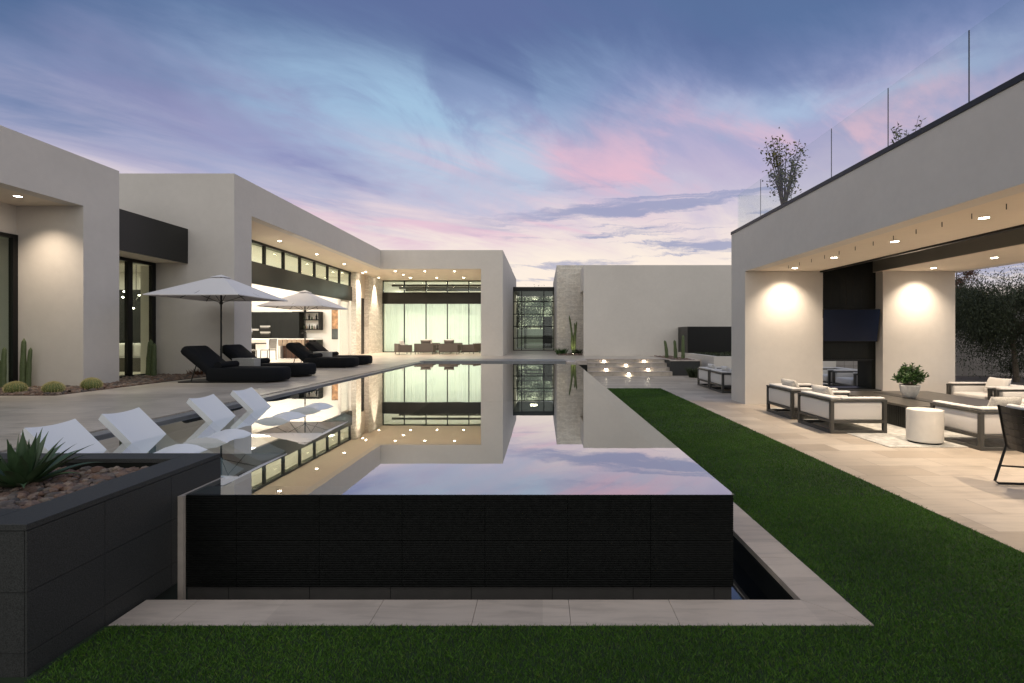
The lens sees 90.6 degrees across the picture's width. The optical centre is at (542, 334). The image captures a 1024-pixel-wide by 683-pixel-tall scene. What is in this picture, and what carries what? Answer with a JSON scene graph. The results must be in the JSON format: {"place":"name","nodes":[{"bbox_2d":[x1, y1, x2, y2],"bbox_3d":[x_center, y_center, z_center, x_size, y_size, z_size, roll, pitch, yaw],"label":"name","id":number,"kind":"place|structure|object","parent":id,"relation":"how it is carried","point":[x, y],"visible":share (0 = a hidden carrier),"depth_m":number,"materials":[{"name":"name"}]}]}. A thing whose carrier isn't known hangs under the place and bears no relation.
{"place":"outdoors","nodes":[
{"label":"outdoors","id":0,"kind":"place"},
{"bbox_2d":[252,338,322,357],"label":"kitchen island","id":1,"kind":"structure","parent":0,"point":[277,352],"depth_m":24.25,"materials":[{"name":"white stone"}]},
{"bbox_2d":[0,347,700,452],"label":"pool deck","id":2,"kind":"structure","parent":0,"point":[19,414],"depth_m":9.47,"materials":[{"name":"stone"}]},
{"bbox_2d":[0,125,118,386],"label":"house wing","id":3,"kind":"structure","parent":2,"relation":"on","point":[59,267],"depth_m":10.74,"materials":[{"name":"paint"}]},
{"bbox_2d":[0,232,17,381],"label":"window","id":4,"kind":"structure","parent":3,"relation":"in","point":[13,239],"depth_m":10.64,"materials":[{"name":"black"}]},
{"bbox_2d":[0,373,205,395],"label":"bed gravel","id":5,"kind":"structure","parent":2,"relation":"on","point":[124,381],"depth_m":11.20,"materials":[{"name":"gravel"}]},
{"bbox_2d":[0,347,6,386],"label":"columnar cactus","id":6,"kind":"object","parent":5,"relation":"on","point":[3,370],"visible":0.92,"depth_m":10.27,"materials":[{"name":"plant"}]},
{"bbox_2d":[2,381,28,392],"bbox_3d":[-10.020,0.988,9.620,0.374,0.241,0.375,0,0,0],"label":"barrel cactus","id":7,"kind":"object","parent":5,"relation":"on","point":[15,386],"visible":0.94,"depth_m":9.55,"materials":[{"name":"green"}]},
{"bbox_2d":[19,339,31,386],"bbox_3d":[-10.728,0.589,10.517,0.217,1.050,0.112,0,0,-18],"label":"columnar cactus","id":8,"kind":"object","parent":5,"relation":"on","point":[25,367],"visible":0.92,"depth_m":10.48,"materials":[{"name":"plant"}]},
{"bbox_2d":[40,381,65,392],"bbox_3d":[-9.300,0.988,9.619,0.373,0.241,0.375,0,0,0],"label":"barrel cactus","id":9,"kind":"object","parent":5,"relation":"on","point":[54,386],"visible":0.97,"depth_m":9.54,"materials":[{"name":"green"}]},
{"bbox_2d":[80,377,102,389],"bbox_3d":[-9.179,0.981,10.300,0.392,0.253,0.396,0,0,0],"label":"barrel cactus","id":10,"kind":"object","parent":5,"relation":"on","point":[90,383],"visible":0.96,"depth_m":10.21,"materials":[{"name":"green"}]},
{"bbox_2d":[146,340,156,375],"bbox_3d":[-10.402,0.614,13.450,0.262,1.000,0.163,0,0,0],"label":"columnar cactus","id":11,"kind":"object","parent":5,"relation":"on","point":[151,363],"visible":0.98,"depth_m":13.40,"materials":[{"name":"plant"}]},
{"bbox_2d":[186,368,204,374],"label":"grass tuft","id":12,"kind":"object","parent":5,"relation":"on","point":[198,372],"visible":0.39,"depth_m":13.74,"materials":[{"name":"green plant"}]},
{"bbox_2d":[119,209,187,377],"bbox_3d":[-14.925,-1.118,15.002,10.150,4.464,6.695,0,0,0],"label":"link room","id":13,"kind":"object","parent":2,"relation":"on","point":[148,243],"visible":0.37,"depth_m":13.38,"materials":[{"name":"black metal"}]},
{"bbox_2d":[119,343,140,371],"bbox_3d":[-13.150,0.686,15.775,2.200,0.844,1.050,0,0,0],"label":"indoor sofa","id":14,"kind":"object","parent":13,"relation":"on","point":[136,364],"visible":0.02,"depth_m":15.25,"materials":[{"name":"grey"}]},
{"bbox_2d":[119,343,134,356],"bbox_3d":[-13.000,0.474,15.850,0.500,0.440,0.200,0,0,0],"label":"throw pillow","id":15,"kind":"object","parent":14,"relation":"on","point":[121,349],"visible":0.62,"depth_m":15.75,"materials":[{"name":"grey fabric"}]},
{"bbox_2d":[134,343,140,356],"bbox_3d":[-12.500,0.474,15.850,0.500,0.440,0.200,0,0,0],"label":"throw pillow","id":16,"kind":"object","parent":14,"relation":"on","point":[137,349],"visible":0.45,"depth_m":15.75,"materials":[{"name":"grey fabric"}]},
{"bbox_2d":[119,256,155,377],"bbox_3d":[-10.790,-0.440,12.855,0.100,3.108,2.400,0,0,0],"label":"window","id":17,"kind":"structure","parent":13,"relation":"in","point":[129,262],"depth_m":13.22,"materials":[{"name":"black"}]},
{"bbox_2d":[2,362,423,452],"bbox_3d":[-4.995,1.249,12.730,0.390,0.242,17.140,0,0,0],"label":"pool edge lip","id":18,"kind":"object","parent":2,"relation":"on","point":[101,434],"visible":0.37,"depth_m":9.39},
{"bbox_2d":[142,275,286,357],"bbox_3d":[-8.100,-0.203,12.750,2.233,2.633,2.233,0,0,0],"label":"patio umbrella","id":19,"kind":"object","parent":2,"relation":"on","point":[220,288],"visible":0.95,"depth_m":12.43,"materials":[{"name":"white fabric"}]},
{"bbox_2d":[178,345,290,382],"bbox_3d":[-7.304,0.684,12.130,2.352,0.852,0.874,0,0,0],"label":"daybed","id":20,"kind":"object","parent":2,"relation":"on","point":[212,365],"visible":1,"depth_m":11.74,"materials":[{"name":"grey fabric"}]},
{"bbox_2d":[232,358,260,365],"bbox_3d":[-7.620,0.856,13.020,0.570,0.513,0.310,0,0,0],"label":"box table","id":21,"kind":"object","parent":2,"relation":"on","point":[249,361],"visible":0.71,"depth_m":12.87,"materials":[{"name":"grey"}]},
{"bbox_2d":[222,344,315,376],"bbox_3d":[-7.384,0.684,13.690,2.352,0.852,0.874,0,0,0],"label":"daybed","id":22,"kind":"object","parent":2,"relation":"on","point":[230,352],"visible":0.52,"depth_m":13.40,"materials":[{"name":"grey fabric"}]},
{"bbox_2d":[257,290,347,346],"bbox_3d":[-8.500,-0.243,18.100,2.233,2.713,2.233,0,0,0],"label":"patio umbrella","id":23,"kind":"object","parent":2,"relation":"on","point":[304,300],"visible":0.97,"depth_m":17.77,"materials":[{"name":"white fabric"}]},
{"bbox_2d":[119,173,515,374],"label":"house","id":24,"kind":"structure","parent":2,"relation":"on","point":[244,231],"depth_m":19.39,"materials":[{"name":"white paint"}]},
{"bbox_2d":[252,343,265,355],"bbox_3d":[-13.750,0.731,22.400,2.500,0.753,1.000,0,0,0],"label":"dining table","id":25,"kind":"object","parent":24,"relation":"on","point":[253,348],"visible":0.31,"depth_m":22.37,"materials":[{"name":"white"}]},
{"bbox_2d":[260,339,276,358],"bbox_3d":[-12.132,0.644,22.397,0.496,0.928,0.460,0,0,10],"label":"dining chair","id":26,"kind":"object","parent":24,"relation":"on","point":[272,344],"visible":0.89,"depth_m":22.26,"materials":[{"name":"beige"}]},
{"bbox_2d":[252,312,322,337],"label":"kitchen cabinets","id":27,"kind":"object","parent":24,"relation":"on","point":[286,324],"visible":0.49,"depth_m":28.90,"materials":[{"name":"black wood"}]},
{"bbox_2d":[252,326,270,336],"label":"wall ovens","id":28,"kind":"object","parent":27,"relation":"attached to","point":[265,328],"depth_m":28.85,"materials":[{"name":"silver"}]},
{"bbox_2d":[252,240,350,286],"bbox_3d":[-10.710,-3.085,21.520,0.100,0.828,13.240,0,0,0],"label":"clerestory window","id":29,"kind":"structure","parent":24,"relation":"in","point":[263,245],"depth_m":22.24,"materials":[{"name":"black"}]},
{"bbox_2d":[332,310,337,338],"bbox_3d":[-12.060,-0.610,29.469,0.440,1.720,0.058,0,0,0],"label":"wall art","id":30,"kind":"object","parent":24,"relation":"attached to","point":[334,324],"depth_m":29.44,"materials":[{"name":"orange"}]},
{"bbox_2d":[338,299,348,354],"bbox_3d":[-10.810,-0.393,27.510,0.140,2.994,1.220,0,0,0],"label":"sliding door stack","id":31,"kind":"object","parent":24,"relation":"attached to","point":[347,328],"visible":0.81,"depth_m":27.56,"materials":[{"name":"white paint"}]},
{"bbox_2d":[361,298,363,353],"bbox_3d":[-10.585,-0.518,29.400,0.070,3.264,1.000,0,0,0],"label":"side door","id":32,"kind":"structure","parent":24,"relation":"in","point":[362,299],"depth_m":29.63,"materials":[{"name":"black"}]},
{"bbox_2d":[383,280,480,351],"bbox_3d":[-6.769,-1.192,32.500,7.002,4.613,0.080,0,0,0],"label":"window","id":33,"kind":"structure","parent":24,"relation":"in","point":[383,280],"depth_m":32.46,"materials":[{"name":"black"}]},
{"bbox_2d":[386,304,480,350],"bbox_3d":[-6.750,-0.573,33.000,6.900,3.354,0.034,0,0,0],"label":"curtain","id":34,"kind":"object","parent":24,"relation":"hanging from","point":[436,323],"visible":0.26,"depth_m":33.00,"materials":[{"name":"fabric"}]},
{"bbox_2d":[286,342,358,367],"bbox_3d":[-7.564,0.684,17.450,2.352,0.852,0.874,0,0,0],"label":"daybed","id":35,"kind":"object","parent":2,"relation":"on","point":[301,352],"visible":0.91,"depth_m":17.04,"materials":[{"name":"grey fabric"}]},
{"bbox_2d":[313,351,331,356],"bbox_3d":[-7.900,0.856,18.180,0.570,0.513,0.310,0,0,0],"label":"box table","id":36,"kind":"object","parent":2,"relation":"on","point":[327,353],"visible":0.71,"depth_m":18.03,"materials":[{"name":"grey"}]},
{"bbox_2d":[306,342,372,364],"bbox_3d":[-7.604,0.684,18.950,2.352,0.852,0.874,0,0,0],"label":"daybed","id":37,"kind":"object","parent":2,"relation":"on","point":[317,346],"visible":0.45,"depth_m":18.67,"materials":[{"name":"grey fabric"}]},
{"bbox_2d":[394,343,411,353],"bbox_3d":[-7.997,0.804,28.997,0.780,0.620,1.100,0,0,-28],"label":"woven armchair","id":38,"kind":"object","parent":2,"relation":"on","point":[402,348],"visible":0.99,"depth_m":28.54,"materials":[{"name":"brown wicker"}]},
{"bbox_2d":[414,344,435,353],"bbox_3d":[-6.800,0.804,29.290,1.100,0.620,0.780,0,0,0],"label":"woven armchair","id":39,"kind":"object","parent":2,"relation":"on","point":[425,348],"visible":1,"depth_m":28.90,"materials":[{"name":"brown wicker"}]},
{"bbox_2d":[439,344,459,353],"bbox_3d":[-5.400,0.804,29.290,1.100,0.620,0.780,0,0,0],"label":"woven armchair","id":40,"kind":"object","parent":2,"relation":"on","point":[449,347],"visible":1,"depth_m":28.90,"materials":[{"name":"brown wicker"}]},
{"bbox_2d":[462,343,480,353],"bbox_3d":[-4.234,0.804,30.132,0.780,0.620,1.100,0,0,15],"label":"woven armchair","id":41,"kind":"object","parent":2,"relation":"on","point":[473,347],"visible":0.96,"depth_m":29.65,"materials":[{"name":"brown wicker"}]},
{"bbox_2d":[516,296,541,328],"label":"garden tree","id":42,"kind":"object","parent":2,"relation":"on","point":[529,317],"visible":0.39,"depth_m":49.09,"materials":[{"name":"green plant"}]},
{"bbox_2d":[513,287,553,350],"bbox_3d":[-0.650,-1.151,39.020,2.940,4.529,6.040,0,0,0],"label":"glass entry","id":43,"kind":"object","parent":2,"relation":"on","point":[548,332],"visible":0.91,"depth_m":37.28,"materials":[{"name":"black metal"}]},
{"bbox_2d":[513,291,553,350],"bbox_3d":[-0.650,-1.002,36.100,2.940,4.233,0.080,0,0,0],"label":"window","id":44,"kind":"structure","parent":43,"relation":"in","point":[521,301],"depth_m":36.06,"materials":[{"name":"black"}]},
{"bbox_2d":[517,297,552,347],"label":"rear window","id":45,"kind":"structure","parent":43,"relation":"in","point":[524,306],"depth_m":41.96,"materials":[{"name":"black"}]},
{"bbox_2d":[544,317,551,347],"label":"door","id":46,"kind":"structure","parent":43,"relation":"in","point":[547,320],"depth_m":41.80,"materials":[{"name":"glass"}]},
{"bbox_2d":[525,285,551,328],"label":"garden tree","id":47,"kind":"object","parent":2,"relation":"on","point":[537,318],"visible":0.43,"depth_m":57.40,"materials":[{"name":"green plant"}]},
{"bbox_2d":[553,265,582,353],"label":"stone tower","id":48,"kind":"structure","parent":2,"relation":"on","point":[568,298],"depth_m":29.60,"materials":[{"name":"stone"}]},
{"bbox_2d":[0,388,1023,682],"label":"lawn","id":49,"kind":"structure","parent":0,"point":[560,630],"depth_m":2.90,"materials":[{"name":"plant"}]},
{"bbox_2d":[0,453,220,676],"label":"granite planter","id":50,"kind":"object","parent":49,"relation":"on","point":[77,567],"visible":0.88,"depth_m":2.98,"materials":[{"name":"stone"}]},
{"bbox_2d":[0,466,147,508],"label":"planter gravel","id":51,"kind":"structure","parent":50,"relation":"in","point":[30,494],"depth_m":3.45,"materials":[{"name":"gravel"}]},
{"bbox_2d":[0,427,99,487],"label":"agave","id":52,"kind":"object","parent":51,"relation":"on","point":[24,466],"visible":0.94,"depth_m":3.48,"materials":[{"name":"green plant"}]},
{"bbox_2d":[0,0,1023,328],"label":"sky","id":53,"kind":"structure","parent":0,"point":[546,134],"materials":[{"name":"blue"}]},
{"bbox_2d":[516,329,542,346],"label":"courtyard wall","id":54,"kind":"structure","parent":0,"point":[534,333],"depth_m":47.00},
{"bbox_2d":[580,265,730,355],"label":"guest wing","id":55,"kind":"structure","parent":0,"point":[638,310],"depth_m":27.10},
{"bbox_2d":[569,375,1023,622],"bbox_3d":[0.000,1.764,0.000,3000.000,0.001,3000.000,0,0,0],"label":"ground","id":56,"kind":"structure","parent":0,"point":[972,379],"depth_m":20.50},
{"bbox_2d":[152,499,567,599],"bbox_3d":[-1.912,2.134,12.855,6.602,1.933,18.290,0,0,0],"label":"pool basin","id":57,"kind":"object","parent":56,"relation":"in","point":[171,593],"visible":0.06,"depth_m":3.72,"materials":[{"name":"tile"}]},
{"bbox_2d":[94,362,733,494],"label":"pool water","id":58,"kind":"structure","parent":57,"relation":"in","point":[494,428],"depth_m":5.51,"materials":[{"name":"liquid"}]},
{"bbox_2d":[178,477,732,602],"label":"pool wall","id":59,"kind":"structure","parent":57,"relation":"attached to","point":[424,547],"depth_m":3.68,"materials":[{"name":"tile"}]},
{"bbox_2d":[420,359,565,361],"bbox_3d":[-2.107,1.173,22.108,6.165,0.155,1.545,0,0,0],"label":"pool end coping","id":60,"kind":"object","parent":57,"relation":"on","point":[495,360],"visible":0.56,"depth_m":21.69,"materials":[{"name":"stone"}]},
{"bbox_2d":[565,359,586,364],"bbox_3d":[1.460,1.204,21.750,0.950,0.192,2.260,0,0,0],"label":"pool corner coping","id":61,"kind":"object","parent":57,"relation":"on","point":[581,361],"visible":0.8,"depth_m":22.00,"materials":[{"name":"stone"}]},
{"bbox_2d":[732,536,793,599],"bbox_3d":[-0.450,2.085,12.600,4.380,0.570,18.600,0,0,0],"label":"channel basin","id":62,"kind":"object","parent":57,"relation":"in","point":[753,579],"depth_m":4.14,"materials":[{"name":"liquid"}]},
{"bbox_2d":[108,502,872,625],"bbox_3d":[-0.310,1.772,12.364,4.616,0.045,18.628,0,0,0],"label":"channel coping","id":63,"kind":"object","parent":62,"relation":"on","point":[817,601],"visible":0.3,"depth_m":3.21,"materials":[{"name":"stone"}]},
{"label":"pool ledge","id":64,"kind":"structure","parent":57,"relation":"on","visible":0},
{"bbox_2d":[20,419,224,476],"bbox_3d":[-3.894,1.136,4.870,1.748,0.580,0.500,0,0,0],"label":"pool lounger","id":65,"kind":"object","parent":64,"relation":"on","point":[75,433],"visible":0.23,"depth_m":4.93,"materials":[{"name":"white plastic"}]},
{"bbox_2d":[98,407,252,442],"bbox_3d":[-3.894,1.136,5.680,1.748,0.580,0.500,0,0,0],"label":"pool lounger","id":66,"kind":"object","parent":64,"relation":"on","point":[134,425],"visible":0.33,"depth_m":5.63,"materials":[{"name":"white plastic"}]},
{"bbox_2d":[186,394,305,421],"bbox_3d":[-3.894,1.136,7.020,1.748,0.580,0.500,0,0,0],"label":"pool lounger","id":67,"kind":"object","parent":64,"relation":"on","point":[211,408],"visible":0.38,"depth_m":6.96,"materials":[{"name":"white plastic"}]},
{"bbox_2d":[230,387,332,410],"bbox_3d":[-3.894,1.136,7.970,1.748,0.580,0.500,0,0,0],"label":"pool lounger","id":68,"kind":"object","parent":64,"relation":"on","point":[250,399],"visible":0.36,"depth_m":7.91,"materials":[{"name":"white plastic"}]},
{"bbox_2d":[587,363,671,375],"bbox_3d":[3.750,1.423,22.530,3.610,0.654,1.740,0,0,0],"label":"garden stair","id":69,"kind":"object","parent":56,"relation":"on","point":[632,369],"visible":0.83,"depth_m":22.16,"materials":[{"name":"stone"}]},
{"bbox_2d":[651,356,700,374],"bbox_3d":[6.210,1.427,24.140,1.300,0.666,4.320,0,0,0],"label":"slate planter","id":70,"kind":"object","parent":56,"relation":"on","point":[677,367],"visible":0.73,"depth_m":22.00,"materials":[{"name":"stone"}]},
{"bbox_2d":[654,355,694,359],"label":"slate planter gravel","id":71,"kind":"structure","parent":70,"relation":"in","point":[673,358],"depth_m":23.16,"materials":[{"name":"gravel"}]},
{"bbox_2d":[664,340,668,357],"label":"columnar cactus","id":72,"kind":"object","parent":71,"relation":"on","point":[666,350],"visible":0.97,"depth_m":24.14,"materials":[{"name":"plant"}]},
{"bbox_2d":[673,340,676,357],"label":"columnar cactus","id":73,"kind":"object","parent":71,"relation":"on","point":[675,348],"visible":0.94,"depth_m":23.64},
{"bbox_2d":[681,335,684,357],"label":"columnar cactus","id":74,"kind":"object","parent":71,"relation":"on","point":[683,348],"visible":0.92,"depth_m":23.25,"materials":[{"name":"plant"}]},
{"bbox_2d":[678,352,835,368],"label":"planter wall","id":75,"kind":"structure","parent":56,"relation":"on","point":[716,361],"depth_m":21.40,"materials":[{"name":"white paint"}]},
{"bbox_2d":[678,327,730,352],"bbox_3d":[8.650,0.243,26.207,2.800,1.327,1.765,0,0,0],"label":"screen box","id":76,"kind":"object","parent":75,"relation":"on","point":[707,339],"visible":0.67,"depth_m":25.32,"materials":[{"name":"black metal"}]},
{"bbox_2d":[694,351,730,355],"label":"groundcover","id":77,"kind":"object","parent":75,"relation":"on","point":[725,353],"visible":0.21,"depth_m":23.63,"materials":[{"name":"green plant"}]},
{"bbox_2d":[836,330,1023,375],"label":"garden wall","id":78,"kind":"structure","parent":56,"relation":"on","point":[958,369],"depth_m":22.00,"materials":[{"name":"grey"}]},
{"bbox_2d":[955,270,982,289],"bbox_3d":[23.119,-1.476,28.604,2.724,6.499,3.002,0,0,0],"label":"red tree","id":79,"kind":"object","parent":56,"relation":"on","point":[971,272],"visible":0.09,"depth_m":27.83,"materials":[{"name":"green plant"}]},
{"bbox_2d":[955,263,1023,381],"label":"olive tree","id":80,"kind":"object","parent":56,"relation":"on","point":[991,319],"visible":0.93,"depth_m":18.62,"materials":[{"name":"green plant"}]},
{"bbox_2d":[983,354,1023,377],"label":"bush","id":81,"kind":"object","parent":56,"relation":"on","point":[1004,368],"visible":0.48,"depth_m":20.87,"materials":[{"name":"green plant"}]},
{"bbox_2d":[593,376,1023,552],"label":"patio","id":82,"kind":"structure","parent":0,"point":[961,486],"depth_m":6.84,"materials":[{"name":"stone"}]},
{"bbox_2d":[685,366,696,377],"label":"grass tuft","id":83,"kind":"object","parent":82,"relation":"on","point":[691,372],"visible":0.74,"depth_m":20.69,"materials":[{"name":"green plant"}]},
{"bbox_2d":[697,367,720,388],"bbox_3d":[5.900,1.427,17.085,1.004,0.645,1.174,0,0,0],"label":"lounge chair","id":84,"kind":"object","parent":82,"relation":"on","point":[702,373],"visible":0.44,"depth_m":17.16,"materials":[{"name":"grey"}]},
{"bbox_2d":[709,369,730,392],"bbox_3d":[5.880,1.427,15.765,1.004,0.645,1.174,0,0,0],"label":"lounge chair","id":85,"kind":"object","parent":82,"relation":"on","point":[720,378],"visible":0.59,"depth_m":15.49,"materials":[{"name":"grey"}]},
{"bbox_2d":[823,367,856,385],"bbox_3d":[9.700,1.427,16.865,1.004,0.645,1.174,0,0,0],"label":"lounge chair","id":86,"kind":"object","parent":82,"relation":"on","point":[827,373],"visible":0.41,"depth_m":16.46,"materials":[{"name":"grey"}]},
{"bbox_2d":[832,370,856,385],"bbox_3d":[9.700,1.427,15.515,1.004,0.645,1.174,0,0,0],"label":"lounge chair","id":87,"kind":"object","parent":82,"relation":"on","point":[843,379],"visible":0.27,"depth_m":15.80,"materials":[{"name":"grey"}]},
{"bbox_2d":[770,408,1003,447],"bbox_3d":[7.692,1.744,9.982,4.615,0.011,4.235,0,0,0],"label":"rug","id":88,"kind":"object","parent":82,"relation":"on","point":[894,436],"visible":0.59,"depth_m":8.66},
{"bbox_2d":[766,383,838,419],"bbox_3d":[5.640,1.427,11.045,1.004,0.645,1.174,0,0,0],"label":"lounge chair","id":89,"kind":"object","parent":88,"relation":"on","point":[781,395],"visible":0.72,"depth_m":10.88,"materials":[{"name":"grey"}]},
{"bbox_2d":[781,378,799,387],"bbox_3d":[5.460,1.150,11.100,0.263,0.347,0.575,0,0,0],"label":"throw pillow","id":90,"kind":"object","parent":89,"relation":"on","point":[789,382],"visible":0.41,"depth_m":10.94,"materials":[{"name":"fabric"}]},
{"bbox_2d":[797,391,886,433],"bbox_3d":[5.600,1.427,9.545,1.004,0.645,1.174,0,0,0],"label":"lounge chair","id":91,"kind":"object","parent":88,"relation":"on","point":[840,407],"visible":0.98,"depth_m":8.98,"materials":[{"name":"fabric"}]},
{"bbox_2d":[811,384,833,395],"bbox_3d":[5.420,1.150,9.750,0.263,0.347,0.575,0,0,0],"label":"throw pillow","id":92,"kind":"object","parent":91,"relation":"on","point":[822,389],"visible":0.46,"depth_m":9.62,"materials":[{"name":"fabric"}]},
{"bbox_2d":[849,391,988,427],"bbox_3d":[7.800,1.512,10.470,2.200,0.436,2.500,0,0,0],"label":"fire table","id":93,"kind":"object","parent":88,"relation":"on","point":[898,403],"visible":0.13,"depth_m":10.02,"materials":[{"name":"black"}]},
{"bbox_2d":[890,362,928,397],"bbox_3d":[7.570,0.928,10.460,0.633,0.738,0.606,0,0,-14],"label":"potted shrub","id":94,"kind":"object","parent":93,"relation":"on","point":[906,376],"visible":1,"depth_m":10.35,"materials":[{"name":"green plant"}]},
{"bbox_2d":[906,407,943,444],"bbox_3d":[6.200,1.473,8.215,0.500,0.538,0.500,0,0,0],"label":"side table","id":95,"kind":"object","parent":88,"relation":"on","point":[924,425],"visible":1,"depth_m":8.03,"materials":[{"name":"white"}]},
{"bbox_2d":[930,400,1023,450],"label":"lounge chair","id":96,"kind":"object","parent":88,"relation":"on","point":[978,424],"visible":0.67,"depth_m":7.81,"materials":[{"name":"grey"}]},
{"bbox_2d":[987,397,1022,405],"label":"throw pillow","id":97,"kind":"object","parent":96,"relation":"on","point":[1001,401],"visible":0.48,"depth_m":7.93,"materials":[{"name":"fabric"}]},
{"bbox_2d":[946,382,1023,399],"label":"lounge chair","id":98,"kind":"object","parent":82,"relation":"on","point":[971,389],"visible":0.45,"depth_m":11.83,"materials":[{"name":"grey"}]},
{"bbox_2d":[984,377,1011,391],"bbox_3d":[10.150,1.130,11.300,0.233,0.348,0.550,0,0,0],"label":"throw pillow","id":99,"kind":"object","parent":98,"relation":"on","point":[992,381],"visible":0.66,"depth_m":11.25,"materials":[{"name":"grey fabric"}]},
{"bbox_2d":[994,387,1023,403],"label":"lounge chair","id":100,"kind":"object","parent":82,"relation":"on","point":[1011,392],"visible":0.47,"depth_m":10.58,"materials":[{"name":"grey"}]},
{"bbox_2d":[994,404,1023,484],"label":"slatted chair","id":101,"kind":"object","parent":82,"relation":"on","point":[1011,416],"visible":1,"depth_m":5.77,"materials":[{"name":"black"}]},
{"bbox_2d":[731,72,1023,403],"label":"pavilion","id":102,"kind":"structure","parent":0,"point":[953,170],"depth_m":10.78,"materials":[{"name":"white paint"}]},
{"bbox_2d":[760,127,808,203],"bbox_3d":[6.019,-3.802,12.569,1.107,2.494,1.180,0,0,34],"label":"potted tree","id":103,"kind":"object","parent":102,"relation":"on","point":[780,178],"visible":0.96,"depth_m":12.54,"materials":[{"name":"green plant"}]},
{"bbox_2d":[823,309,880,341],"bbox_3d":[7.770,-0.244,12.870,1.440,0.828,0.316,0,0,0],"label":"television","id":104,"kind":"object","parent":102,"relation":"attached to","point":[850,325],"visible":0.98,"depth_m":12.77,"materials":[{"name":"black"}]},
{"bbox_2d":[760,30,969,215],"bbox_3d":[7.795,-3.268,7.705,5.110,0.965,11.820,0,0,0],"label":"glass balustrade","id":105,"kind":"object","parent":102,"relation":"on","point":[888,116],"visible":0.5,"depth_m":7.68,"materials":[{"name":"clear glass"}]},
{"bbox_2d":[890,116,926,142],"bbox_3d":[6.440,-3.193,8.965,0.642,1.277,0.615,0,0,0],"label":"roof shrub","id":106,"kind":"object","parent":102,"relation":"on","point":[895,132],"visible":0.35,"depth_m":8.98,"materials":[{"name":"green plant"}]},
{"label":"entry bed","id":107,"kind":"structure","parent":0,"visible":0},
{"bbox_2d":[554,348,568,354],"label":"grass tuft","id":108,"kind":"object","parent":107,"relation":"on","point":[562,351],"visible":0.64,"depth_m":28.52,"materials":[{"name":"green plant"}]},
{"bbox_2d":[558,353,581,354],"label":"entry gravel","id":109,"kind":"structure","parent":107,"relation":"on","point":[570,354],"depth_m":27.84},
{"bbox_2d":[569,316,576,353],"bbox_3d":[1.706,-0.011,28.570,0.479,2.250,0.172,0,0,0],"label":"columnar cactus","id":110,"kind":"object","parent":109,"relation":"on","point":[573,342],"visible":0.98,"depth_m":28.50,"materials":[{"name":"plant"}]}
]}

